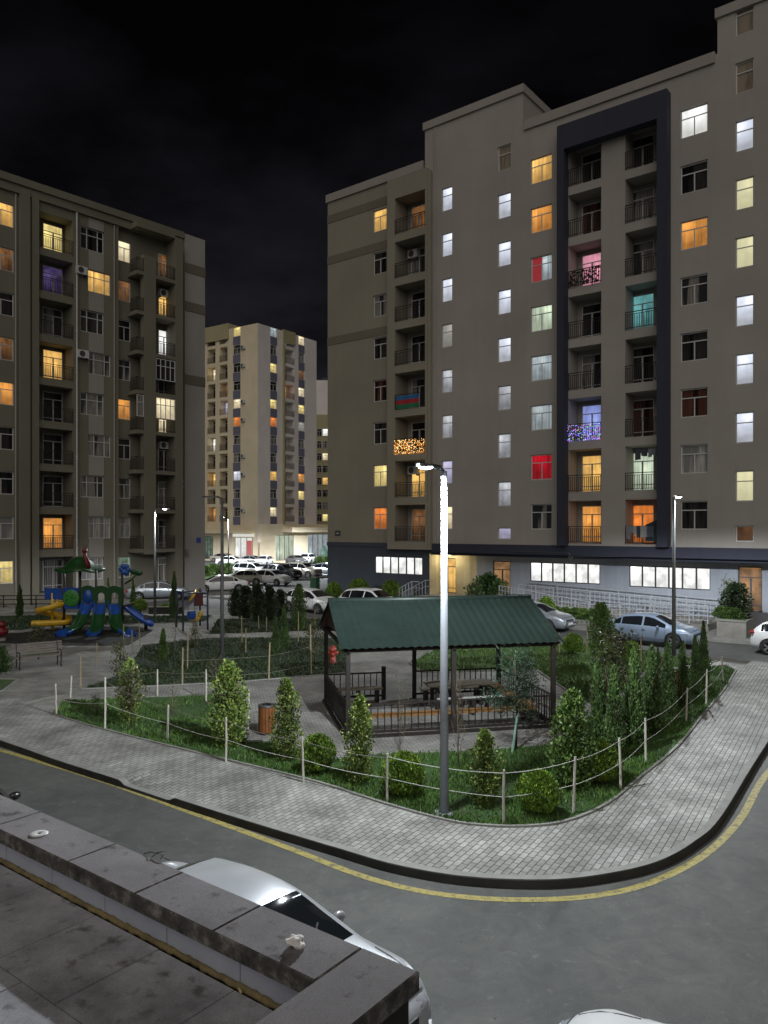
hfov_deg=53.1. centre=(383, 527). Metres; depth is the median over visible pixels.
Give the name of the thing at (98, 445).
window
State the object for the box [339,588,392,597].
parked car
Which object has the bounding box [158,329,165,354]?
balcony door
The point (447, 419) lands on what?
window
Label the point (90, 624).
lawn edging
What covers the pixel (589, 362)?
balcony door
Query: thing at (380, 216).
window
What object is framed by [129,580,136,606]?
conifer
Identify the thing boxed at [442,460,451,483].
window
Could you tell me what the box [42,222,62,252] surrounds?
balcony door
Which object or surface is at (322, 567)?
parked car
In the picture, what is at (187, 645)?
stake
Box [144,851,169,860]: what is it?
wire
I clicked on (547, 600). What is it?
shrub
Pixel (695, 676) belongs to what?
conifer
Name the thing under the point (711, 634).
building pavement
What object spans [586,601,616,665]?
conifer
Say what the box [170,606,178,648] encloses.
sapling
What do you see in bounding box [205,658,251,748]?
shrub
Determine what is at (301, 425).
window
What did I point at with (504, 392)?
window
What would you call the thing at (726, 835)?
yellow line
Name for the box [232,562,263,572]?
parked car
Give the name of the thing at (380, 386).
window
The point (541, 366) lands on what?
window
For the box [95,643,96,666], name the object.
stake
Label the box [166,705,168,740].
stake
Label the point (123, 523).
window
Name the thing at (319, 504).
window
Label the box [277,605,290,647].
conifer
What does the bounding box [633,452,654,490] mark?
balcony door
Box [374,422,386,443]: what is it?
window
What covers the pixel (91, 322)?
window
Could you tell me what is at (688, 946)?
road
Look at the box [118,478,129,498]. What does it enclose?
window
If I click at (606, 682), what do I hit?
shrub
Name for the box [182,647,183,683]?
stake
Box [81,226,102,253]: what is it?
window
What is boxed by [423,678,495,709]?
picnic table
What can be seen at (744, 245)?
window
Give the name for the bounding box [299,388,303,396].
window
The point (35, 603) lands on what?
metal fence
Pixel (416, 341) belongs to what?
balcony door
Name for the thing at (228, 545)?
street lamp
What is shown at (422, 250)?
balcony door
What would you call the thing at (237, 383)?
window
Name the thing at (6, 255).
window
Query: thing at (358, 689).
wooden bench
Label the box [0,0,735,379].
sky
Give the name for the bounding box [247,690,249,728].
stake
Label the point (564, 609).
shrub
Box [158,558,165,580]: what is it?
balcony door
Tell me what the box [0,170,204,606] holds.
apartment block
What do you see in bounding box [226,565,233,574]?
shrub
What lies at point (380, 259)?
window
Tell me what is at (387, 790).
stake
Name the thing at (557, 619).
parked car
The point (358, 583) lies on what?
shrub
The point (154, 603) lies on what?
street lamp
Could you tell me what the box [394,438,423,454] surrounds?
fairy lights
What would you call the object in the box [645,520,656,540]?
blanket
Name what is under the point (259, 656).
rope
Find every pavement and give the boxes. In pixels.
[0,590,230,611]
[0,609,767,849]
[212,590,750,641]
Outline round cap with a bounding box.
[30,830,48,836]
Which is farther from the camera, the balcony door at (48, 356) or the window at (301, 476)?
the window at (301, 476)
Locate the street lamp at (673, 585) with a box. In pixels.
[672,495,681,656]
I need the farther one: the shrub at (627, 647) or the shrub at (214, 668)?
the shrub at (627, 647)
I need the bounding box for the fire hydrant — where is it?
[328,645,338,663]
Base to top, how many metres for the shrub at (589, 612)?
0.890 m
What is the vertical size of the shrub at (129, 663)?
1.868 m
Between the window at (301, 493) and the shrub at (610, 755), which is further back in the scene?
the window at (301, 493)
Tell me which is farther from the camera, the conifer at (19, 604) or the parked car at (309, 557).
the parked car at (309, 557)
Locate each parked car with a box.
[0,788,20,799]
[125,580,189,599]
[162,858,432,1023]
[205,575,249,591]
[209,553,232,561]
[215,556,247,564]
[231,569,266,583]
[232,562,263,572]
[242,555,258,561]
[252,569,291,585]
[255,555,273,564]
[262,563,301,578]
[285,555,305,562]
[285,588,334,613]
[286,562,321,577]
[301,553,316,563]
[312,563,326,573]
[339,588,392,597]
[535,602,575,628]
[558,1009,664,1023]
[594,612,700,647]
[749,620,767,654]
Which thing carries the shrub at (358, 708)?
on the lawn at (662, 748)
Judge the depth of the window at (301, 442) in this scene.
129.79 m
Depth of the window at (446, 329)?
50.69 m
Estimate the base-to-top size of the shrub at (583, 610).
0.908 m
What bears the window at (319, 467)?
in the apartment block at (321, 451)
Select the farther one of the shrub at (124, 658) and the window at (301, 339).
the window at (301, 339)
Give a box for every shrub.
[0,646,14,674]
[23,623,50,658]
[88,693,102,714]
[106,634,128,682]
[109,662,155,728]
[114,657,144,722]
[133,598,147,612]
[165,679,182,718]
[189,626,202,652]
[204,651,227,695]
[205,565,214,575]
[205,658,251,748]
[208,563,216,573]
[213,565,227,574]
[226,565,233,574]
[268,677,304,761]
[297,732,337,772]
[300,619,323,664]
[314,556,323,563]
[324,582,343,597]
[340,693,375,785]
[347,578,369,588]
[378,749,426,795]
[381,579,403,596]
[461,727,503,808]
[463,571,514,594]
[514,768,563,813]
[538,595,556,608]
[545,686,600,791]
[559,606,571,614]
[562,633,584,653]
[567,607,581,618]
[574,607,589,621]
[578,739,622,783]
[583,608,593,623]
[590,669,617,705]
[621,640,639,659]
[674,670,683,706]
[710,606,726,618]
[718,574,736,603]
[718,606,733,618]
[727,607,744,618]
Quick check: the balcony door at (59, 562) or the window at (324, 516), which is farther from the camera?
the window at (324, 516)
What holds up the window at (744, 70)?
in the apartment block at (466, 312)
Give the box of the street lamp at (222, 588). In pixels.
[202,496,223,659]
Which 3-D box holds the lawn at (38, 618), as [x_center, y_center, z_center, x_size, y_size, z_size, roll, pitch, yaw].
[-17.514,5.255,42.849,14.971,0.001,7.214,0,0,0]
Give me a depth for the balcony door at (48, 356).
55.16 m
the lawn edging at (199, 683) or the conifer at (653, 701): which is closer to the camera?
the conifer at (653, 701)
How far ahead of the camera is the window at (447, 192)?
50.69 m
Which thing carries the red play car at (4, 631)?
on the play surface
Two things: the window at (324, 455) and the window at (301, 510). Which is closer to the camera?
the window at (301, 510)
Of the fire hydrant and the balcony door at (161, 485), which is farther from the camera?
the balcony door at (161, 485)
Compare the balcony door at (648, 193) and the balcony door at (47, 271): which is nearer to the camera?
the balcony door at (648, 193)
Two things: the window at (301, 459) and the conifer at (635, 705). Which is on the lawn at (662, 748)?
the conifer at (635, 705)
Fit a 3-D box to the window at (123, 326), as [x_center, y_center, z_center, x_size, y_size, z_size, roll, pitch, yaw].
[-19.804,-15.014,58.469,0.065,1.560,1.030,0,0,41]
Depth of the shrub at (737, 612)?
37.29 m
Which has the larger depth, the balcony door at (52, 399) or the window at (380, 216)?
the balcony door at (52, 399)
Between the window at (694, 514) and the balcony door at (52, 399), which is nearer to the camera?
the window at (694, 514)
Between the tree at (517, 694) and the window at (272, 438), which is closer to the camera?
the tree at (517, 694)
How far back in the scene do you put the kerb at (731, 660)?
31.02 m
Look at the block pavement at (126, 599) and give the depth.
55.93 m
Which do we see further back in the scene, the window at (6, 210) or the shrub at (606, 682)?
the window at (6, 210)
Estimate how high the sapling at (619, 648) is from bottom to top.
2.608 m
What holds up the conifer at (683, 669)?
on the lawn at (662, 748)
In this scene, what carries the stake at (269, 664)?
on the garden path
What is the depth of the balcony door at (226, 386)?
126.63 m
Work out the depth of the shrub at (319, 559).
115.21 m
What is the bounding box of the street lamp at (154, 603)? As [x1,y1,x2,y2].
[153,508,168,615]
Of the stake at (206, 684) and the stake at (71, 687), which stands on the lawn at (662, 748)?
the stake at (206, 684)
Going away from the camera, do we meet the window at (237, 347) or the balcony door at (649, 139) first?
the balcony door at (649, 139)
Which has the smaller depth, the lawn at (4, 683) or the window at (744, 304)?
the lawn at (4, 683)
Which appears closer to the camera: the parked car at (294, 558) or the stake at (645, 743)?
the stake at (645, 743)
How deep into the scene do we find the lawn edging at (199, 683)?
26.68 m
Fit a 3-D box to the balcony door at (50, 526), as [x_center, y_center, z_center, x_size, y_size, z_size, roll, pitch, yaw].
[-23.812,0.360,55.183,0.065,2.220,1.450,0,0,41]
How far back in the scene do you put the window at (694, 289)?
40.95 m
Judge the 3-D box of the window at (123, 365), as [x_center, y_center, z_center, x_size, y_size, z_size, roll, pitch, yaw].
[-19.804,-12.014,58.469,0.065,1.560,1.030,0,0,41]
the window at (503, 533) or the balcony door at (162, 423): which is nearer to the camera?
the window at (503, 533)
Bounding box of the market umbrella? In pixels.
[320,546,326,555]
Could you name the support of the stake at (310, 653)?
on the lawn at (191, 652)
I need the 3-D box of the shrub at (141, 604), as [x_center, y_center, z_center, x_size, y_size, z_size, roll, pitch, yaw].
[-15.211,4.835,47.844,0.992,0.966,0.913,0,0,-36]
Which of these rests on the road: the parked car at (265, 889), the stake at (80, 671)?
the parked car at (265, 889)
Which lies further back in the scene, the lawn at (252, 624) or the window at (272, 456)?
the window at (272, 456)
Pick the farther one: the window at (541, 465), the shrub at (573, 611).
the window at (541, 465)
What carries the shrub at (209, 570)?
on the parking verge
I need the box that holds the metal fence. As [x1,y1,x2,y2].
[0,595,62,607]
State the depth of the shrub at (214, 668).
23.94 m
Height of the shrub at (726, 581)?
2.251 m
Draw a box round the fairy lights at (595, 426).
[567,423,600,441]
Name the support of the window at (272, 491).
in the apartment block at (260, 429)
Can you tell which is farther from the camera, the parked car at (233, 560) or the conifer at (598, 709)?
the parked car at (233, 560)
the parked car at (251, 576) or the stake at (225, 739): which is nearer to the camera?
the stake at (225, 739)
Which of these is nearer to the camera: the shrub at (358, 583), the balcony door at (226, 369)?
the shrub at (358, 583)
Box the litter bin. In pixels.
[258,703,274,734]
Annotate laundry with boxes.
[626,526,653,538]
[635,448,655,459]
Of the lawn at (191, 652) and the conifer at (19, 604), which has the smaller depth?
the lawn at (191, 652)
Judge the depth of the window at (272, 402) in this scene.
123.94 m
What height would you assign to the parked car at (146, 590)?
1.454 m
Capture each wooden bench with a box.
[338,686,382,702]
[363,705,535,729]
[419,686,478,703]
[437,695,503,714]
[489,682,534,718]
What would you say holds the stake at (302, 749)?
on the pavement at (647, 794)
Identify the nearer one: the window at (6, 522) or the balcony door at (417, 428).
the window at (6, 522)
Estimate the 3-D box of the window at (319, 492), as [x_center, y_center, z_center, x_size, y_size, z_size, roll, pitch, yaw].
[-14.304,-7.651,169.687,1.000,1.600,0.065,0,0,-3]
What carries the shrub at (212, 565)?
on the parking verge
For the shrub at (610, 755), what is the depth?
15.62 m
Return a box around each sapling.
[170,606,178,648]
[396,671,408,744]
[449,672,466,766]
[588,621,643,687]
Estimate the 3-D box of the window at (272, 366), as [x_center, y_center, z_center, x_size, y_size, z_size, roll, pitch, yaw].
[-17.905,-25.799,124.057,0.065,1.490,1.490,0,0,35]
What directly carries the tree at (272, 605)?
on the lawn at (252, 624)
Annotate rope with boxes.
[58,669,722,796]
[58,682,385,757]
[92,672,204,677]
[183,647,343,670]
[207,664,343,676]
[390,662,719,772]
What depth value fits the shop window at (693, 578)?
43.42 m
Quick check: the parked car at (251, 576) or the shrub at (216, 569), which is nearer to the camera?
the parked car at (251, 576)
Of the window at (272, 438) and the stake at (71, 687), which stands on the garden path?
the stake at (71, 687)
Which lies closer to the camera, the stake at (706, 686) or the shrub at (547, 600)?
the stake at (706, 686)
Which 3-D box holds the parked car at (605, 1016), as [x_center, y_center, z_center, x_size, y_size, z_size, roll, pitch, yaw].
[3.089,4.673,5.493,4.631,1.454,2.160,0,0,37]
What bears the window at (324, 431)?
in the apartment block at (321, 451)
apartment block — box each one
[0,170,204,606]
[205,323,327,562]
[316,380,327,523]
[326,0,767,630]
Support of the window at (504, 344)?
in the apartment block at (466, 312)
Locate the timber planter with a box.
[147,606,181,613]
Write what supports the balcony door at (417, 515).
in the apartment block at (466, 312)
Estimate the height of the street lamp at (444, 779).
6.405 m
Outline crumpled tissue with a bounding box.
[285,934,304,949]
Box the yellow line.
[0,749,767,901]
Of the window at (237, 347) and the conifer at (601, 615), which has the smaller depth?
the conifer at (601, 615)
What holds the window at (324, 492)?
in the apartment block at (321, 451)
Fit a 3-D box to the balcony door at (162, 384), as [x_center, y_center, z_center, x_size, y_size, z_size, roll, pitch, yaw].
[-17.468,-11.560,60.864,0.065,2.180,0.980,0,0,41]
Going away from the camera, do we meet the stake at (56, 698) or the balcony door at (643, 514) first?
the stake at (56, 698)
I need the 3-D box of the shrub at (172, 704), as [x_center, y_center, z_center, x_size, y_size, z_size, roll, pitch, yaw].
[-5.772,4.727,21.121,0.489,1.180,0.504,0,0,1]
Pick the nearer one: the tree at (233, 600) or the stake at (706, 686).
the stake at (706, 686)
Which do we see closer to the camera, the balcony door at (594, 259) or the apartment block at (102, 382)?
the balcony door at (594, 259)
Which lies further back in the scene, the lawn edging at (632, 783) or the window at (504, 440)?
the window at (504, 440)
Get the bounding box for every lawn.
[0,615,206,629]
[0,679,13,689]
[22,646,64,655]
[57,666,733,823]
[89,638,344,687]
[209,618,322,633]
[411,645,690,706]
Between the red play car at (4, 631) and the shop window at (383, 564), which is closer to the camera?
the red play car at (4, 631)
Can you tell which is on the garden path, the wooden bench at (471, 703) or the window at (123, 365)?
the wooden bench at (471, 703)
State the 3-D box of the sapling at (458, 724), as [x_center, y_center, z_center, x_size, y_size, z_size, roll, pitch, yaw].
[1.646,4.206,16.626,0.481,2.320,0.496,0,0,-12]
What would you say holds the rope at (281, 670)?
attached to the stake at (182, 663)
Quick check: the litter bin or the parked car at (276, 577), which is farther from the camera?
the parked car at (276, 577)
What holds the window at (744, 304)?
in the apartment block at (466, 312)
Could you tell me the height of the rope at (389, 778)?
0.307 m
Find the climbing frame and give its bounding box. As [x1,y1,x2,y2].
[175,588,208,630]
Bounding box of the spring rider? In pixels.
[190,611,202,626]
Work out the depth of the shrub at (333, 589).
52.08 m
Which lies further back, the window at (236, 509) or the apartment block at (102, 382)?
the window at (236, 509)
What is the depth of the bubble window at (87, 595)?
39.13 m
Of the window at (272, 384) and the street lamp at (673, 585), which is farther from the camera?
the window at (272, 384)
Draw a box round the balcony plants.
[568,265,599,286]
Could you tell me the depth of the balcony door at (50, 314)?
55.16 m
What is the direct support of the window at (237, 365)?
in the apartment block at (260, 429)
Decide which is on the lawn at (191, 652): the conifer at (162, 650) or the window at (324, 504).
the conifer at (162, 650)
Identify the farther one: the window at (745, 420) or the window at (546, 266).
the window at (546, 266)
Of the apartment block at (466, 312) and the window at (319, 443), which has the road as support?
the apartment block at (466, 312)
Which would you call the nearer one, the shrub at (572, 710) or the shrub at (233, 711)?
the shrub at (572, 710)
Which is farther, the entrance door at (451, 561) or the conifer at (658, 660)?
the entrance door at (451, 561)
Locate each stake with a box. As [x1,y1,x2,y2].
[55,683,56,713]
[70,676,71,697]
[80,655,81,688]
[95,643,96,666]
[104,677,105,727]
[139,622,140,645]
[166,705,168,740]
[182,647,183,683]
[187,631,188,666]
[205,669,206,700]
[225,717,226,761]
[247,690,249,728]
[268,643,269,679]
[298,611,298,641]
[301,737,304,781]
[310,624,311,673]
[386,753,388,801]
[502,770,504,822]
[511,715,517,752]
[572,757,576,811]
[586,631,587,652]
[618,737,621,788]
[640,635,641,660]
[644,718,646,762]
[685,688,687,720]
[705,669,707,704]
[721,657,723,681]
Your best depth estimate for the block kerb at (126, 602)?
56.09 m
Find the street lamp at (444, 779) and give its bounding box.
[415,463,452,815]
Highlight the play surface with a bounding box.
[0,626,152,645]
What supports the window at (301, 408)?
in the apartment block at (260, 429)
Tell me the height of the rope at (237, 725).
0.482 m
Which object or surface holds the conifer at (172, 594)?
on the lawn at (38, 618)
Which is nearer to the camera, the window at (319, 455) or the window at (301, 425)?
the window at (301, 425)
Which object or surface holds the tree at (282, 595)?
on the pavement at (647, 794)
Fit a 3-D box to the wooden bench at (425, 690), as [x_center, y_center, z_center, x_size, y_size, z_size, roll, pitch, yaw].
[2.033,5.028,23.197,1.900,0.450,0.364,0,0,-12]
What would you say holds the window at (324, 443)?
in the apartment block at (321, 451)
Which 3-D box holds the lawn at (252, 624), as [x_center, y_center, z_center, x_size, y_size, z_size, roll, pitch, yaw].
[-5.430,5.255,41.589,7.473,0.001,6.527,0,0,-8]
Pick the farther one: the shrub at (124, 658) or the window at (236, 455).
the window at (236, 455)
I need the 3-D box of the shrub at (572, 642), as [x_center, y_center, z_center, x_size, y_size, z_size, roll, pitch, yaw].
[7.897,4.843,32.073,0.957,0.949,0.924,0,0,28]
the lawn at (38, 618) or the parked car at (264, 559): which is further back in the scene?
the parked car at (264, 559)
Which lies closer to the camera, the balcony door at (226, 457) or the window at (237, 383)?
the window at (237, 383)
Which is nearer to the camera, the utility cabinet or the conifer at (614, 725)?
the conifer at (614, 725)
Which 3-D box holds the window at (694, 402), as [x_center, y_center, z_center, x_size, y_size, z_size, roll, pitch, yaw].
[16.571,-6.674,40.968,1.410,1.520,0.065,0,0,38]
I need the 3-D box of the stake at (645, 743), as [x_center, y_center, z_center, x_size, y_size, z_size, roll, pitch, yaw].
[5.865,4.788,17.219,0.057,1.055,0.056,0,0,0]
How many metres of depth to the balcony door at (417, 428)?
53.27 m
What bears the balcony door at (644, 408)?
in the apartment block at (466, 312)
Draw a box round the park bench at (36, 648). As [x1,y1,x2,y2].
[11,640,65,670]
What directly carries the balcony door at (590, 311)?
in the apartment block at (466, 312)
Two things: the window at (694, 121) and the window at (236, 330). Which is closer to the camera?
the window at (694, 121)
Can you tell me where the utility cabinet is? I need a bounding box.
[310,577,319,588]
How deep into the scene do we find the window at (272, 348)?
123.94 m
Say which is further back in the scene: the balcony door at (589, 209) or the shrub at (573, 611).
the balcony door at (589, 209)
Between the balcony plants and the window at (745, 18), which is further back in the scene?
the balcony plants
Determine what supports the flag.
hanging from the apartment block at (466, 312)
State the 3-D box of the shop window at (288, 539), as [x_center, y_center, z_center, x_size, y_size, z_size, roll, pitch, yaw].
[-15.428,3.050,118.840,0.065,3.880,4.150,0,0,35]
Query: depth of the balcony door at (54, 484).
55.16 m
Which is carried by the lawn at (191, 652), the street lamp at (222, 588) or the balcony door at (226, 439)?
the street lamp at (222, 588)
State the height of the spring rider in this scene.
0.850 m
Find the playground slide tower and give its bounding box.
[31,545,153,636]
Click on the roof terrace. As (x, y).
(94, 929)
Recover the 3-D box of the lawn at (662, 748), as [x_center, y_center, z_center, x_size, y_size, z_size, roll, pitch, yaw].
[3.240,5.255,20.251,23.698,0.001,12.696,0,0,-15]
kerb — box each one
[0,594,228,613]
[0,661,767,888]
[209,596,750,644]
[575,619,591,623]
[655,651,750,663]
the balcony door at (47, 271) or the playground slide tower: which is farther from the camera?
the balcony door at (47, 271)
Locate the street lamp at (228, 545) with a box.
[227,517,228,574]
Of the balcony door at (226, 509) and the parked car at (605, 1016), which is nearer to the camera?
the parked car at (605, 1016)
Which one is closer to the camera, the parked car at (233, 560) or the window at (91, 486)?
the window at (91, 486)
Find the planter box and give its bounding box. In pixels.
[716,616,756,637]
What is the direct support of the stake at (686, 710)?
on the lawn at (662, 748)
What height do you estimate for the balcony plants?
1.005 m
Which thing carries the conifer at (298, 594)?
on the lawn at (252, 624)
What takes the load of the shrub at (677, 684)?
on the lawn at (662, 748)
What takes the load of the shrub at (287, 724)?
on the lawn at (662, 748)
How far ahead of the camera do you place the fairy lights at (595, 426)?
44.36 m
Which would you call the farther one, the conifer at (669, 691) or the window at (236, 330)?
the window at (236, 330)
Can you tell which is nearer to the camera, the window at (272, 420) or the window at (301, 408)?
the window at (272, 420)
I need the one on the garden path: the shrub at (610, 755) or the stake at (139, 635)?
the stake at (139, 635)
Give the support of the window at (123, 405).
in the apartment block at (102, 382)
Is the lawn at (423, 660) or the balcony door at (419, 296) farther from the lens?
the balcony door at (419, 296)
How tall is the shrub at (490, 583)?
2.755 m
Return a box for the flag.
[396,394,418,408]
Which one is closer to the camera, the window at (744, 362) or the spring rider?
the window at (744, 362)
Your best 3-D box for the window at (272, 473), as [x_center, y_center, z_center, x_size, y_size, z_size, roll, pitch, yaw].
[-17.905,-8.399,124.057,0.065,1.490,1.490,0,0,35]
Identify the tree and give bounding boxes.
[226,588,240,615]
[235,585,252,618]
[246,583,266,620]
[261,585,280,619]
[274,588,288,616]
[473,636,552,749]
[718,581,753,618]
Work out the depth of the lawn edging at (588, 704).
28.02 m
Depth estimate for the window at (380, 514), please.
54.12 m
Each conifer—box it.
[15,584,23,615]
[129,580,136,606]
[157,628,168,658]
[168,571,179,617]
[269,615,280,655]
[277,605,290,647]
[290,583,307,629]
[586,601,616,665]
[586,660,607,739]
[601,664,627,758]
[622,647,646,745]
[641,644,666,734]
[655,646,660,672]
[658,641,677,716]
[676,640,691,706]
[687,634,702,694]
[697,620,712,684]
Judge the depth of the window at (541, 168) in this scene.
46.45 m
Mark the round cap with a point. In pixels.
(42, 832)
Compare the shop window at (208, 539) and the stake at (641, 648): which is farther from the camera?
the shop window at (208, 539)
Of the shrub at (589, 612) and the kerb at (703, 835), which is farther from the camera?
the shrub at (589, 612)
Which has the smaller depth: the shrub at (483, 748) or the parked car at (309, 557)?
the shrub at (483, 748)
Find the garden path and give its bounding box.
[0,640,592,756]
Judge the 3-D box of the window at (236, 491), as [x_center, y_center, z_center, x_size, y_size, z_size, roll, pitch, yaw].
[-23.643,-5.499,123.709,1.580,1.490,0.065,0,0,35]
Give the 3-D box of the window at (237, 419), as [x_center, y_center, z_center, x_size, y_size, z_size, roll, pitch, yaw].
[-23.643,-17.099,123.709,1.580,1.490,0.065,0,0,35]
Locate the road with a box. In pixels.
[0,560,767,1023]
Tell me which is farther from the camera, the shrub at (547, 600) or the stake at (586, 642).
the shrub at (547, 600)
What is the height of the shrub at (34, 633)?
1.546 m
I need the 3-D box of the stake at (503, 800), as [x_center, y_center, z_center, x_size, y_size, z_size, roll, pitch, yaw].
[2.126,4.807,13.647,0.059,1.017,0.052,0,0,0]
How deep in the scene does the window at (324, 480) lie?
169.78 m
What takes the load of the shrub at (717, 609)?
in the planter box
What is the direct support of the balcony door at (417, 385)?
in the apartment block at (466, 312)
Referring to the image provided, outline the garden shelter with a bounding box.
[318,594,563,739]
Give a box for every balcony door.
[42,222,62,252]
[42,264,62,294]
[42,307,62,337]
[42,349,62,379]
[42,391,62,421]
[42,433,62,464]
[42,475,62,506]
[42,517,62,548]
[42,559,62,590]
[158,253,165,277]
[158,296,165,315]
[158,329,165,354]
[158,380,165,393]
[158,419,165,431]
[158,449,165,470]
[158,482,165,507]
[158,520,165,546]
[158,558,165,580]
[225,367,227,378]
[225,385,227,396]
[225,420,227,432]
[225,438,227,449]
[225,455,227,467]
[225,473,227,485]
[225,491,227,503]
[225,508,227,520]
[411,204,424,229]
[411,247,424,274]
[411,291,424,318]
[411,334,424,363]
[411,378,424,407]
[411,421,424,452]
[411,469,424,496]
[411,509,424,540]
[582,150,600,182]
[582,201,600,234]
[582,252,600,285]
[582,302,600,337]
[582,353,600,388]
[582,404,600,440]
[582,455,600,491]
[582,505,600,542]
[633,133,654,167]
[633,186,654,221]
[633,239,654,274]
[633,292,654,328]
[633,345,654,382]
[633,398,654,436]
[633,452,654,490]
[633,504,654,541]
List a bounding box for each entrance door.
[448,558,455,592]
[493,561,509,594]
[738,566,761,611]
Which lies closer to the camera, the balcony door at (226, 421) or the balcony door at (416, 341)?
the balcony door at (416, 341)
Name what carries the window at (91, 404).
in the apartment block at (102, 382)
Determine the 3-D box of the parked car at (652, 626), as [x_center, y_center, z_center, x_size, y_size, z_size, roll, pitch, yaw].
[12.341,4.673,35.907,4.631,1.454,2.160,0,0,38]
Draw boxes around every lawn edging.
[0,615,211,630]
[0,678,18,691]
[18,647,66,656]
[53,665,736,827]
[81,637,344,688]
[207,618,322,634]
[409,644,717,721]
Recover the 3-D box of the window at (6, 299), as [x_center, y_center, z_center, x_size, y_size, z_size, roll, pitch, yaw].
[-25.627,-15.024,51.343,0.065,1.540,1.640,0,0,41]
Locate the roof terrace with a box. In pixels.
[0,795,418,1023]
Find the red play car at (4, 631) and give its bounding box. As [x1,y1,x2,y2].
[0,621,8,640]
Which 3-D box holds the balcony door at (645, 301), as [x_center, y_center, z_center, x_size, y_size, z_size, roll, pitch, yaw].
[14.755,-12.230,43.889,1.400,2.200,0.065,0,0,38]
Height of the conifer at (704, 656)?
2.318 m
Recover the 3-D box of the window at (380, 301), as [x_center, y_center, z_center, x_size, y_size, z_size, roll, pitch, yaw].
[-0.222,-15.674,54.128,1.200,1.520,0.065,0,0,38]
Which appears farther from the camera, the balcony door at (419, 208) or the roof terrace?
the balcony door at (419, 208)
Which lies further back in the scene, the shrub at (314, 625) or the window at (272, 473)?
the window at (272, 473)
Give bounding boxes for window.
[0,202,12,227]
[0,247,12,271]
[0,292,12,316]
[0,336,12,360]
[0,381,12,405]
[0,426,12,449]
[0,471,12,494]
[0,516,12,538]
[0,561,12,583]
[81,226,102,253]
[81,309,102,334]
[81,392,102,415]
[81,475,102,497]
[82,557,102,579]
[83,590,91,603]
[88,270,109,295]
[88,352,109,376]
[88,434,109,457]
[88,517,109,538]
[118,240,129,262]
[118,280,129,302]
[118,319,129,341]
[118,359,129,380]
[118,399,129,419]
[118,438,129,459]
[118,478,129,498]
[118,518,129,537]
[118,557,129,577]
[205,536,212,558]
[234,327,239,336]
[234,345,239,354]
[234,363,239,372]
[234,381,239,390]
[234,399,239,408]
[234,417,239,426]
[234,435,239,444]
[234,453,239,462]
[234,471,239,480]
[234,489,239,498]
[234,507,239,516]
[235,537,252,557]
[270,327,275,336]
[270,345,275,354]
[270,363,275,372]
[270,381,275,390]
[270,399,275,408]
[270,417,275,426]
[270,435,275,444]
[270,453,275,462]
[270,471,275,480]
[270,489,275,498]
[270,507,275,516]
[276,535,292,560]
[299,336,303,345]
[299,353,303,362]
[299,370,303,379]
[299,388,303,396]
[299,405,303,413]
[299,422,303,430]
[299,439,303,448]
[299,456,303,465]
[299,474,303,482]
[299,491,303,499]
[299,508,303,516]
[308,534,327,556]
[317,429,321,435]
[317,441,321,447]
[317,453,321,459]
[317,465,321,472]
[317,478,321,484]
[317,490,321,496]
[317,502,321,508]
[317,514,321,520]
[322,429,327,435]
[322,441,327,447]
[322,453,327,459]
[322,465,327,472]
[322,478,327,484]
[322,490,327,496]
[322,502,327,508]
[322,514,327,520]
[374,208,386,231]
[374,250,386,274]
[374,293,386,316]
[374,336,386,359]
[374,379,386,401]
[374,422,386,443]
[374,465,386,486]
[374,508,386,528]
[375,556,421,574]
[442,186,451,211]
[442,232,451,256]
[442,278,451,301]
[442,323,451,347]
[442,369,451,392]
[442,415,451,438]
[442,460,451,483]
[447,506,451,528]
[498,144,510,171]
[498,192,510,218]
[498,240,510,266]
[498,289,510,314]
[498,337,510,362]
[498,385,510,410]
[498,433,510,457]
[498,482,510,505]
[498,528,510,538]
[530,562,599,583]
[531,154,551,184]
[531,204,551,233]
[531,254,551,282]
[531,304,551,331]
[531,354,551,381]
[531,404,551,430]
[531,454,551,479]
[531,504,551,528]
[629,565,709,589]
[681,103,707,138]
[681,160,707,194]
[681,217,707,250]
[681,273,707,305]
[681,330,707,361]
[681,387,707,417]
[681,444,707,473]
[681,501,707,529]
[736,6,753,35]
[736,58,753,93]
[736,117,753,151]
[736,176,753,209]
[736,235,753,268]
[736,294,753,326]
[736,353,753,384]
[736,412,753,442]
[736,470,753,501]
[736,526,753,541]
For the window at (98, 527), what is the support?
in the apartment block at (102, 382)
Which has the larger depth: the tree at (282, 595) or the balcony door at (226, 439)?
the balcony door at (226, 439)
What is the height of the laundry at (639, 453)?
0.658 m

